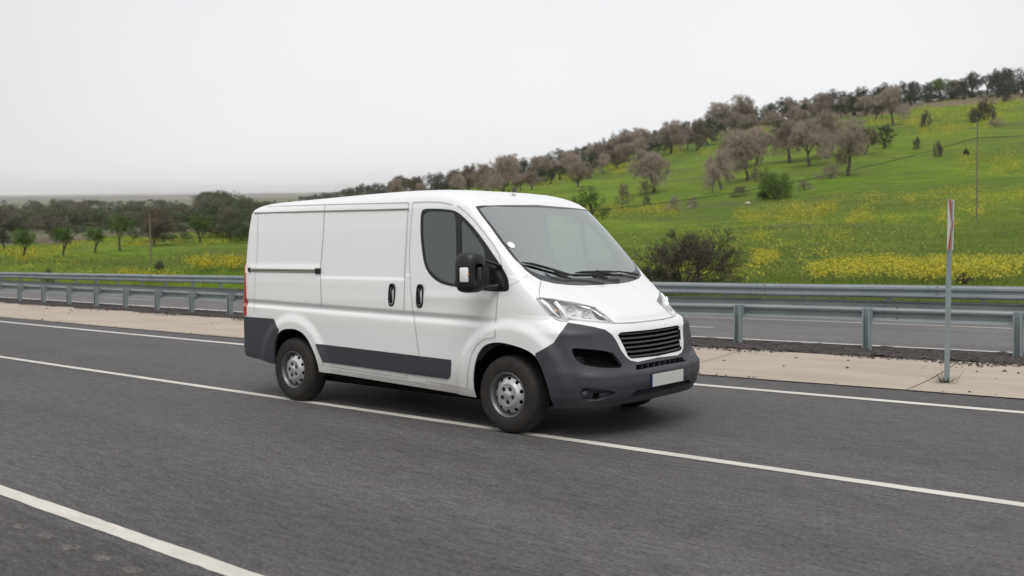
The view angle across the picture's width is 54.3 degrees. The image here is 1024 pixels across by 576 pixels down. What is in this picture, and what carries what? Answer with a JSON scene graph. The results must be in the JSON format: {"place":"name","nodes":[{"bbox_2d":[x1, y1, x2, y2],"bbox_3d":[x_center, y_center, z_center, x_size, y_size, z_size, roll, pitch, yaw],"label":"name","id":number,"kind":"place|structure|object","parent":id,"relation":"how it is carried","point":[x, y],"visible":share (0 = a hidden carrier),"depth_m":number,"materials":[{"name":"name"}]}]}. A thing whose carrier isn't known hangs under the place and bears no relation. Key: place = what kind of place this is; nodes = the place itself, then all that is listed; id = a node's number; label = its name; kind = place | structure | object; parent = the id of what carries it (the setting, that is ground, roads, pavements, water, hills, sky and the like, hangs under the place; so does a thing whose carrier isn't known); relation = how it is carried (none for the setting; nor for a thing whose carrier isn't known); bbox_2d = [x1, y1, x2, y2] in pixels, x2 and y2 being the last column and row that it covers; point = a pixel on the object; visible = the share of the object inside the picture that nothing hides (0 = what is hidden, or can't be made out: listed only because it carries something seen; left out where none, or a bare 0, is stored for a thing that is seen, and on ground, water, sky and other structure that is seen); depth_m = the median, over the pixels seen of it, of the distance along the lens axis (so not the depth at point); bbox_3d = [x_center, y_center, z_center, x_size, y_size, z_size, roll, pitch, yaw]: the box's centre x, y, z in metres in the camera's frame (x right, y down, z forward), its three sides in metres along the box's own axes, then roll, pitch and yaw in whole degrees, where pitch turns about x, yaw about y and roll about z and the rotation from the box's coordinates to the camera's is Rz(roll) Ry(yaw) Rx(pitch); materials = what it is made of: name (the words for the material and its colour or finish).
{"place":"outdoors","nodes":[
{"label":"outdoors","id":0,"kind":"place"},
{"bbox_2d":[0,503,193,575],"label":"shoulder","id":1,"kind":"object","parent":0,"point":[26,552],"visible":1,"depth_m":5.32},
{"bbox_2d":[0,516,143,573],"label":"rumble strip","id":2,"kind":"object","parent":1,"relation":"on","point":[128,570],"visible":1,"depth_m":5.41,"materials":[{"name":"asphalt"}]},
{"bbox_2d":[0,190,408,196],"bbox_3d":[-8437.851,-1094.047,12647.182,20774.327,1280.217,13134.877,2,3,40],"label":"water","id":3,"kind":"structure","parent":0,"point":[163,192],"depth_m":10684.97,"materials":[{"name":"grey liquid"}]},
{"bbox_2d":[0,317,1023,575],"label":"road","id":4,"kind":"structure","parent":0,"point":[268,485],"depth_m":7.18,"materials":[{"name":"grey asphalt"}]},
{"bbox_2d":[0,303,49,310],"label":"concrete gutter","id":5,"kind":"object","parent":4,"relation":"on","point":[9,306],"visible":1,"depth_m":28.85,"materials":[{"name":"beige concrete"}]},
{"bbox_2d":[0,306,103,316],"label":"concrete gutter","id":6,"kind":"object","parent":4,"relation":"on","point":[56,310],"visible":1,"depth_m":26.66,"materials":[{"name":"beige concrete"}]},
{"bbox_2d":[8,310,164,321],"bbox_3d":[-10.427,0.688,24.580,3.365,0.038,2.929,2,3,40],"label":"concrete gutter","id":7,"kind":"object","parent":4,"relation":"on","point":[95,316],"visible":1,"depth_m":24.59,"materials":[{"name":"beige concrete"}]},
{"bbox_2d":[0,485,263,575],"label":"road marking","id":8,"kind":"object","parent":4,"relation":"on","point":[199,559],"visible":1,"depth_m":5.64,"materials":[{"name":"paint"}]},
{"bbox_2d":[65,314,239,328],"bbox_3d":[-8.082,0.750,22.614,3.365,0.038,2.949,2,3,40],"label":"concrete gutter","id":9,"kind":"object","parent":4,"relation":"on","point":[168,320],"visible":0.99,"depth_m":22.55,"materials":[{"name":"beige concrete"}]},
{"bbox_2d":[139,319,243,335],"bbox_3d":[-5.716,0.811,20.675,3.365,0.038,2.992,2,3,40],"label":"concrete gutter","id":10,"kind":"object","parent":4,"relation":"on","point":[229,328],"visible":0.56,"depth_m":20.41,"materials":[{"name":"beige concrete"}]},
{"bbox_2d":[243,187,699,432],"bbox_3d":[-0.627,0.098,10.264,5.000,2.222,2.396,2,3,40],"label":"delivery van","id":11,"kind":"object","parent":4,"relation":"on","point":[517,312],"visible":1,"depth_m":9.37,"materials":[{"name":"white paint"}]},
{"bbox_2d":[0,356,1023,506],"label":"road marking","id":12,"kind":"object","parent":4,"relation":"on","point":[967,496],"visible":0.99,"depth_m":7.99,"materials":[{"name":"paint"}]},
{"bbox_2d":[0,321,1023,412],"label":"road marking","id":13,"kind":"object","parent":4,"relation":"on","point":[954,406],"visible":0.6,"depth_m":10.87,"materials":[{"name":"paint"}]},
{"bbox_2d":[692,346,739,361],"bbox_3d":[1.503,0.987,14.996,3.051,0.038,3.105,1,3,34],"label":"concrete gutter","id":14,"kind":"object","parent":4,"relation":"on","point":[704,354],"visible":0.09,"depth_m":14.99,"materials":[{"name":"beige concrete"}]},
{"bbox_2d":[698,349,956,389],"bbox_3d":[3.972,1.042,13.179,3.056,0.038,3.099,1,3,34],"label":"concrete gutter","id":15,"kind":"object","parent":4,"relation":"on","point":[879,372],"visible":0.94,"depth_m":13.08,"materials":[{"name":"beige concrete"}]},
{"bbox_2d":[908,361,1023,398],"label":"concrete gutter","id":16,"kind":"object","parent":4,"relation":"on","point":[984,381],"visible":0.97,"depth_m":11.72,"materials":[{"name":"beige concrete"}]},
{"bbox_2d":[944,199,953,382],"bbox_3d":[5.081,0.088,11.630,0.076,2.235,0.450,1,3,34],"label":"bend sign","id":17,"kind":"object","parent":16,"relation":"on","point":[950,223],"visible":0.89,"depth_m":11.65,"materials":[{"name":"white metal"}]},
{"bbox_2d":[0,93,1023,365],"bbox_3d":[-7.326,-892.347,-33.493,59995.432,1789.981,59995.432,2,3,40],"label":"ground","id":18,"kind":"structure","parent":0,"point":[916,173],"depth_m":128.08,"materials":[{"name":"green plant"}]},
{"bbox_2d":[0,228,13,250],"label":"dark tree","id":19,"kind":"object","parent":18,"relation":"on","point":[3,235],"visible":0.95,"depth_m":125.60,"materials":[{"name":"green plant"}]},
{"bbox_2d":[9,227,36,259],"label":"round tree","id":20,"kind":"object","parent":18,"relation":"on","point":[23,237],"visible":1,"depth_m":76.31,"materials":[{"name":"green plant"}]},
{"bbox_2d":[48,226,78,256],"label":"round tree","id":21,"kind":"object","parent":18,"relation":"on","point":[63,236],"visible":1,"depth_m":82.13,"materials":[{"name":"green plant"}]},
{"bbox_2d":[82,227,107,252],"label":"round tree","id":22,"kind":"object","parent":18,"relation":"on","point":[94,234],"visible":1,"depth_m":89.41,"materials":[{"name":"green plant"}]},
{"bbox_2d":[107,213,133,250],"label":"round tree","id":23,"kind":"object","parent":18,"relation":"on","point":[124,221],"visible":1,"depth_m":95.71,"materials":[{"name":"green plant"}]},
{"bbox_2d":[0,189,293,241],"bbox_3d":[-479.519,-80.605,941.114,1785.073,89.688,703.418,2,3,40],"label":"woodland","id":24,"kind":"object","parent":18,"relation":"on","point":[72,214],"visible":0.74,"depth_m":171.07,"materials":[{"name":"green plant"}]},
{"bbox_2d":[136,206,178,246],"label":"bare tree","id":25,"kind":"object","parent":18,"relation":"on","point":[158,222],"visible":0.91,"depth_m":110.20,"materials":[{"name":"brown plant"}]},
{"bbox_2d":[185,214,214,243],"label":"round tree","id":26,"kind":"object","parent":18,"relation":"on","point":[197,223],"visible":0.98,"depth_m":112.94,"materials":[{"name":"green plant"}]},
{"bbox_2d":[218,205,235,239],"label":"bare tree","id":27,"kind":"object","parent":18,"relation":"on","point":[225,211],"visible":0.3,"depth_m":120.06,"materials":[{"name":"brown plant"}]},
{"bbox_2d":[388,178,406,191],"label":"bare tree","id":28,"kind":"object","parent":18,"relation":"on","point":[396,184],"visible":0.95,"depth_m":308.92,"materials":[{"name":"brown plant"}]},
{"bbox_2d":[404,176,421,190],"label":"bare tree","id":29,"kind":"object","parent":18,"relation":"on","point":[412,182],"visible":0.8,"depth_m":299.56,"materials":[{"name":"brown plant"}]},
{"bbox_2d":[430,176,444,189],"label":"olive tree","id":30,"kind":"object","parent":18,"relation":"on","point":[436,181],"visible":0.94,"depth_m":313.33,"materials":[{"name":"green plant"}]},
{"bbox_2d":[449,173,466,189],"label":"bare tree","id":31,"kind":"object","parent":18,"relation":"on","point":[457,180],"visible":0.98,"depth_m":262.68,"materials":[{"name":"brown plant"}]},
{"bbox_2d":[461,170,478,189],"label":"bare tree","id":32,"kind":"object","parent":18,"relation":"on","point":[470,183],"visible":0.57,"depth_m":281.50,"materials":[{"name":"brown plant"}]},
{"bbox_2d":[466,162,495,190],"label":"bare tree","id":33,"kind":"object","parent":18,"relation":"on","point":[482,175],"visible":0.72,"depth_m":238.03,"materials":[{"name":"brown plant"}]},
{"bbox_2d":[482,155,520,191],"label":"bare tree","id":34,"kind":"object","parent":18,"relation":"on","point":[500,173],"visible":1,"depth_m":221.59,"materials":[{"name":"brown plant"}]},
{"bbox_2d":[0,94,1023,283],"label":"wildflowers","id":35,"kind":"object","parent":18,"relation":"on","point":[916,266],"visible":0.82,"depth_m":57.56,"materials":[{"name":"plant"}]},
{"bbox_2d":[0,272,1023,302],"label":"guardrail","id":36,"kind":"object","parent":18,"relation":"on","point":[983,294],"visible":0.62,"depth_m":24.55,"materials":[{"name":"metal"}]},
{"bbox_2d":[0,298,1023,394],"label":"gravel verge","id":37,"kind":"structure","parent":18,"relation":"on","point":[1005,354],"depth_m":15.21,"materials":[{"name":"gravel"}]},
{"bbox_2d":[0,280,1023,364],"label":"guardrail","id":38,"kind":"object","parent":37,"relation":"on","point":[866,312],"visible":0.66,"depth_m":15.84,"materials":[{"name":"metal"}]},
{"bbox_2d":[510,173,533,189],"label":"bare tree","id":39,"kind":"object","parent":18,"relation":"on","point":[515,184],"visible":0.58,"depth_m":235.42,"materials":[{"name":"brown plant"}]},
{"bbox_2d":[520,170,545,189],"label":"bare tree","id":40,"kind":"object","parent":18,"relation":"on","point":[530,176],"visible":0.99,"depth_m":232.33,"materials":[{"name":"brown plant"}]},
{"bbox_2d":[527,153,553,177],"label":"bare tree","id":41,"kind":"object","parent":18,"relation":"on","point":[543,165],"visible":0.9,"depth_m":303.59,"materials":[{"name":"brown plant"}]},
{"bbox_2d":[556,150,582,171],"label":"bare tree","id":42,"kind":"object","parent":18,"relation":"on","point":[564,154],"visible":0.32,"depth_m":306.82,"materials":[{"name":"brown plant"}]},
{"bbox_2d":[562,154,580,174],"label":"bare tree","id":43,"kind":"object","parent":18,"relation":"on","point":[571,160],"visible":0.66,"depth_m":296.05,"materials":[{"name":"brown plant"}]},
{"bbox_2d":[564,161,595,187],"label":"bare tree","id":44,"kind":"object","parent":18,"relation":"on","point":[578,169],"visible":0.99,"depth_m":221.96,"materials":[{"name":"brown plant"}]},
{"bbox_2d":[577,185,611,220],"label":"leafy tree","id":45,"kind":"object","parent":18,"relation":"on","point":[589,198],"visible":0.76,"depth_m":98.87,"materials":[{"name":"green plant"}]},
{"bbox_2d":[583,142,612,159],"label":"bare tree","id":46,"kind":"object","parent":18,"relation":"on","point":[595,150],"visible":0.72,"depth_m":349.55,"materials":[{"name":"brown plant"}]},
{"bbox_2d":[593,153,609,173],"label":"bare tree","id":47,"kind":"object","parent":18,"relation":"on","point":[603,161],"visible":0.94,"depth_m":273.14,"materials":[{"name":"brown plant"}]},
{"bbox_2d":[606,149,628,169],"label":"bare tree","id":48,"kind":"object","parent":18,"relation":"on","point":[615,157],"visible":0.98,"depth_m":282.40,"materials":[{"name":"brown plant"}]},
{"bbox_2d":[614,182,633,205],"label":"brown bush","id":49,"kind":"object","parent":18,"relation":"on","point":[621,189],"visible":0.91,"depth_m":147.47,"materials":[{"name":"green plant"}]},
{"bbox_2d":[614,142,634,161],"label":"bare tree","id":50,"kind":"object","parent":18,"relation":"on","point":[624,149],"visible":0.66,"depth_m":307.96,"materials":[{"name":"brown plant"}]},
{"bbox_2d":[609,128,643,160],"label":"bare tree","id":51,"kind":"object","parent":18,"relation":"on","point":[626,138],"visible":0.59,"depth_m":314.41,"materials":[{"name":"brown plant"}]},
{"bbox_2d":[628,137,650,160],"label":"bare tree","id":52,"kind":"object","parent":18,"relation":"on","point":[633,147],"visible":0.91,"depth_m":301.89,"materials":[{"name":"brown plant"}]},
{"bbox_2d":[629,127,653,145],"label":"bare tree","id":53,"kind":"object","parent":18,"relation":"on","point":[644,132],"visible":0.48,"depth_m":323.01,"materials":[{"name":"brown plant"}]},
{"bbox_2d":[638,181,658,194],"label":"bush","id":54,"kind":"object","parent":18,"relation":"on","point":[644,187],"visible":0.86,"depth_m":177.67,"materials":[{"name":"green plant"}]},
{"bbox_2d":[625,149,674,192],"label":"bare tree","id":55,"kind":"object","parent":18,"relation":"on","point":[646,170],"visible":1,"depth_m":176.24,"materials":[{"name":"brown plant"}]},
{"bbox_2d":[640,264,677,281],"bbox_3d":[4.555,-0.403,31.504,1.462,0.972,1.516,-1,2,-14],"label":"leafy bush","id":56,"kind":"object","parent":18,"relation":"on","point":[647,273],"visible":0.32,"depth_m":31.18,"materials":[{"name":"green plant"}]},
{"bbox_2d":[652,120,686,153],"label":"bare tree","id":57,"kind":"object","parent":18,"relation":"on","point":[665,132],"visible":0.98,"depth_m":302.48,"materials":[{"name":"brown plant"}]},
{"bbox_2d":[670,133,687,150],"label":"bare tree","id":58,"kind":"object","parent":18,"relation":"on","point":[677,142],"visible":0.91,"depth_m":300.19,"materials":[{"name":"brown plant"}]},
{"bbox_2d":[633,222,748,282],"bbox_3d":[5.259,-0.644,30.605,4.291,2.902,3.978,-2,3,-30],"label":"dead bush","id":59,"kind":"object","parent":18,"relation":"on","point":[702,262],"visible":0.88,"depth_m":30.33,"materials":[{"name":"brown plant"}]},
{"bbox_2d":[685,133,706,150],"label":"bare tree","id":60,"kind":"object","parent":18,"relation":"on","point":[696,137],"visible":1,"depth_m":286.14,"materials":[{"name":"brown plant"}]},
{"bbox_2d":[690,117,707,148],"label":"bare tree","id":61,"kind":"object","parent":18,"relation":"on","point":[699,127],"visible":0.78,"depth_m":292.35,"materials":[{"name":"brown plant"}]},
{"bbox_2d":[702,127,718,144],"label":"bare tree","id":62,"kind":"object","parent":18,"relation":"on","point":[710,135],"visible":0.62,"depth_m":315.36,"materials":[{"name":"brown plant"}]},
{"bbox_2d":[703,163,721,193],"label":"bare tree","id":63,"kind":"object","parent":18,"relation":"on","point":[714,176],"visible":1,"depth_m":149.60,"materials":[{"name":"brown plant"}]},
{"bbox_2d":[703,102,733,129],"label":"bare tree","id":64,"kind":"object","parent":18,"relation":"on","point":[718,110],"visible":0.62,"depth_m":416.03,"materials":[{"name":"brown plant"}]},
{"bbox_2d":[702,147,735,189],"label":"bare tree","id":65,"kind":"object","parent":18,"relation":"on","point":[721,162],"visible":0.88,"depth_m":157.77,"materials":[{"name":"brown plant"}]},
{"bbox_2d":[722,112,743,133],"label":"bare tree","id":66,"kind":"object","parent":18,"relation":"on","point":[734,121],"visible":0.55,"depth_m":340.93,"materials":[{"name":"brown plant"}]},
{"bbox_2d":[718,94,758,128],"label":"bare tree","id":67,"kind":"object","parent":18,"relation":"on","point":[743,105],"visible":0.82,"depth_m":374.62,"materials":[{"name":"brown plant"}]},
{"bbox_2d":[717,126,759,170],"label":"bare tree","id":68,"kind":"object","parent":18,"relation":"on","point":[724,140],"visible":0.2,"depth_m":193.52,"materials":[{"name":"brown plant"}]},
{"bbox_2d":[715,129,772,180],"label":"bare tree","id":69,"kind":"object","parent":18,"relation":"on","point":[749,149],"visible":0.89,"depth_m":169.05,"materials":[{"name":"grey plant"}]},
{"bbox_2d":[735,113,759,132],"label":"bare tree","id":70,"kind":"object","parent":18,"relation":"on","point":[747,121],"visible":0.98,"depth_m":326.86,"materials":[{"name":"brown plant"}]},
{"bbox_2d":[738,125,776,164],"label":"bare tree","id":71,"kind":"object","parent":18,"relation":"on","point":[768,135],"visible":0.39,"depth_m":193.70,"materials":[{"name":"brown plant"}]},
{"bbox_2d":[759,111,785,128],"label":"bare tree","id":72,"kind":"object","parent":18,"relation":"on","point":[771,117],"visible":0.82,"depth_m":314.32,"materials":[{"name":"brown plant"}]},
{"bbox_2d":[756,167,794,199],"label":"bright bush","id":73,"kind":"object","parent":18,"relation":"on","point":[779,192],"visible":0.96,"depth_m":130.19,"materials":[{"name":"green plant"}]},
{"bbox_2d":[767,117,812,162],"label":"bare tree","id":74,"kind":"object","parent":18,"relation":"on","point":[784,129],"visible":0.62,"depth_m":193.83,"materials":[{"name":"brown plant"}]},
{"bbox_2d":[784,105,799,121],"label":"bare tree","id":75,"kind":"object","parent":18,"relation":"on","point":[791,114],"visible":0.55,"depth_m":317.50,"materials":[{"name":"brown plant"}]},
{"bbox_2d":[793,109,810,126],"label":"bare tree","id":76,"kind":"object","parent":18,"relation":"on","point":[799,116],"visible":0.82,"depth_m":289.89,"materials":[{"name":"brown plant"}]},
{"bbox_2d":[787,117,832,166],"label":"bare tree","id":77,"kind":"object","parent":18,"relation":"on","point":[800,135],"visible":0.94,"depth_m":179.43,"materials":[{"name":"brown plant"}]},
{"bbox_2d":[805,92,836,114],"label":"bare tree","id":78,"kind":"object","parent":18,"relation":"on","point":[822,100],"visible":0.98,"depth_m":340.13,"materials":[{"name":"brown plant"}]},
{"bbox_2d":[806,108,843,158],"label":"bare tree","id":79,"kind":"object","parent":18,"relation":"on","point":[829,124],"visible":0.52,"depth_m":188.84,"materials":[{"name":"brown plant"}]},
{"bbox_2d":[814,162,839,179],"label":"bush","id":80,"kind":"object","parent":18,"relation":"on","point":[834,169],"visible":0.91,"depth_m":144.27,"materials":[{"name":"green plant"}]},
{"bbox_2d":[816,116,870,175],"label":"bare tree","id":81,"kind":"object","parent":18,"relation":"on","point":[849,136],"visible":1,"depth_m":146.27,"materials":[{"name":"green plant"}]},
{"bbox_2d":[834,101,852,117],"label":"olive tree","id":82,"kind":"object","parent":18,"relation":"on","point":[841,106],"visible":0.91,"depth_m":328.49,"materials":[{"name":"grey plant"}]},
{"bbox_2d":[853,95,876,115],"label":"bare tree","id":83,"kind":"object","parent":18,"relation":"on","point":[867,101],"visible":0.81,"depth_m":326.49,"materials":[{"name":"brown plant"}]},
{"bbox_2d":[855,125,879,154],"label":"bare tree","id":84,"kind":"object","parent":18,"relation":"on","point":[874,133],"visible":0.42,"depth_m":188.36,"materials":[{"name":"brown plant"}]},
{"bbox_2d":[863,103,885,119],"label":"olive tree","id":85,"kind":"object","parent":18,"relation":"on","point":[879,108],"visible":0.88,"depth_m":289.63,"materials":[{"name":"grey plant"}]},
{"bbox_2d":[872,124,898,148],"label":"dark tree","id":86,"kind":"object","parent":18,"relation":"on","point":[887,131],"visible":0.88,"depth_m":197.46,"materials":[{"name":"green plant"}]},
{"bbox_2d":[873,82,912,125],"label":"bare tree","id":87,"kind":"object","parent":18,"relation":"on","point":[890,102],"visible":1,"depth_m":256.31,"materials":[{"name":"brown plant"}]},
{"bbox_2d":[898,87,920,105],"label":"olive tree","id":88,"kind":"object","parent":18,"relation":"on","point":[913,91],"visible":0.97,"depth_m":341.34,"materials":[{"name":"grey plant"}]},
{"bbox_2d":[919,108,931,127],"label":"dry shrub","id":89,"kind":"object","parent":18,"relation":"on","point":[923,117],"visible":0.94,"depth_m":238.35,"materials":[{"name":"green plant"}]},
{"bbox_2d":[928,77,955,100],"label":"bright tree","id":90,"kind":"object","parent":18,"relation":"on","point":[938,85],"visible":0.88,"depth_m":385.34,"materials":[{"name":"green plant"}]},
{"bbox_2d":[955,84,972,99],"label":"olive tree","id":91,"kind":"object","parent":18,"relation":"on","point":[964,89],"visible":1,"depth_m":356.98,"materials":[{"name":"grey plant"}]},
{"bbox_2d":[965,107,981,122],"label":"dry shrub","id":92,"kind":"object","parent":18,"relation":"on","point":[973,114],"visible":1,"depth_m":240.41,"materials":[{"name":"green plant"}]},
{"bbox_2d":[963,71,984,92],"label":"olive tree","id":93,"kind":"object","parent":18,"relation":"on","point":[972,76],"visible":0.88,"depth_m":391.63,"materials":[{"name":"grey plant"}]},
{"bbox_2d":[976,120,977,221],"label":"utility pole","id":94,"kind":"object","parent":18,"relation":"on","point":[977,174],"visible":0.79,"depth_m":76.23,"materials":[{"name":"brown wood"}]},
{"bbox_2d":[150,135,1023,220],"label":"overhead cable","id":95,"kind":"object","parent":94,"relation":"attached to","point":[670,201],"visible":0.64,"depth_m":69.54,"materials":[{"name":"black plastic"}]},
{"bbox_2d":[975,98,997,119],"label":"dry shrub","id":96,"kind":"object","parent":18,"relation":"on","point":[987,107],"visible":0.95,"depth_m":240.94,"materials":[{"name":"green plant"}]},
{"bbox_2d":[987,74,1014,97],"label":"olive tree","id":97,"kind":"object","parent":18,"relation":"on","point":[995,80],"visible":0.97,"depth_m":341.71,"materials":[{"name":"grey plant"}]},
{"bbox_2d":[993,67,1023,88],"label":"olive tree","id":98,"kind":"object","parent":18,"relation":"on","point":[1005,73],"visible":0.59,"depth_m":366.14,"materials":[{"name":"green plant"}]},
{"bbox_2d":[1007,79,1023,96],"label":"olive tree","id":99,"kind":"object","parent":18,"relation":"on","point":[1015,86],"visible":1,"depth_m":333.24,"materials":[{"name":"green plant"}]},
{"bbox_2d":[0,290,1023,353],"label":"road","id":100,"kind":"structure","parent":0,"point":[924,335],"depth_m":20.02,"materials":[{"name":"grey asphalt"}]},
{"bbox_2d":[4,297,1012,352],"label":"road marking","id":101,"kind":"object","parent":100,"relation":"on","point":[691,336],"visible":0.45,"depth_m":16.96,"materials":[{"name":"paint"}]},
{"bbox_2d":[684,316,1012,328],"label":"road marking","id":102,"kind":"object","parent":100,"relation":"on","point":[853,322],"visible":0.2,"depth_m":22.29,"materials":[{"name":"paint"}]},
{"bbox_2d":[0,0,1023,193],"label":"sky","id":103,"kind":"structure","parent":0,"point":[97,96],"materials":[{"name":"white"}]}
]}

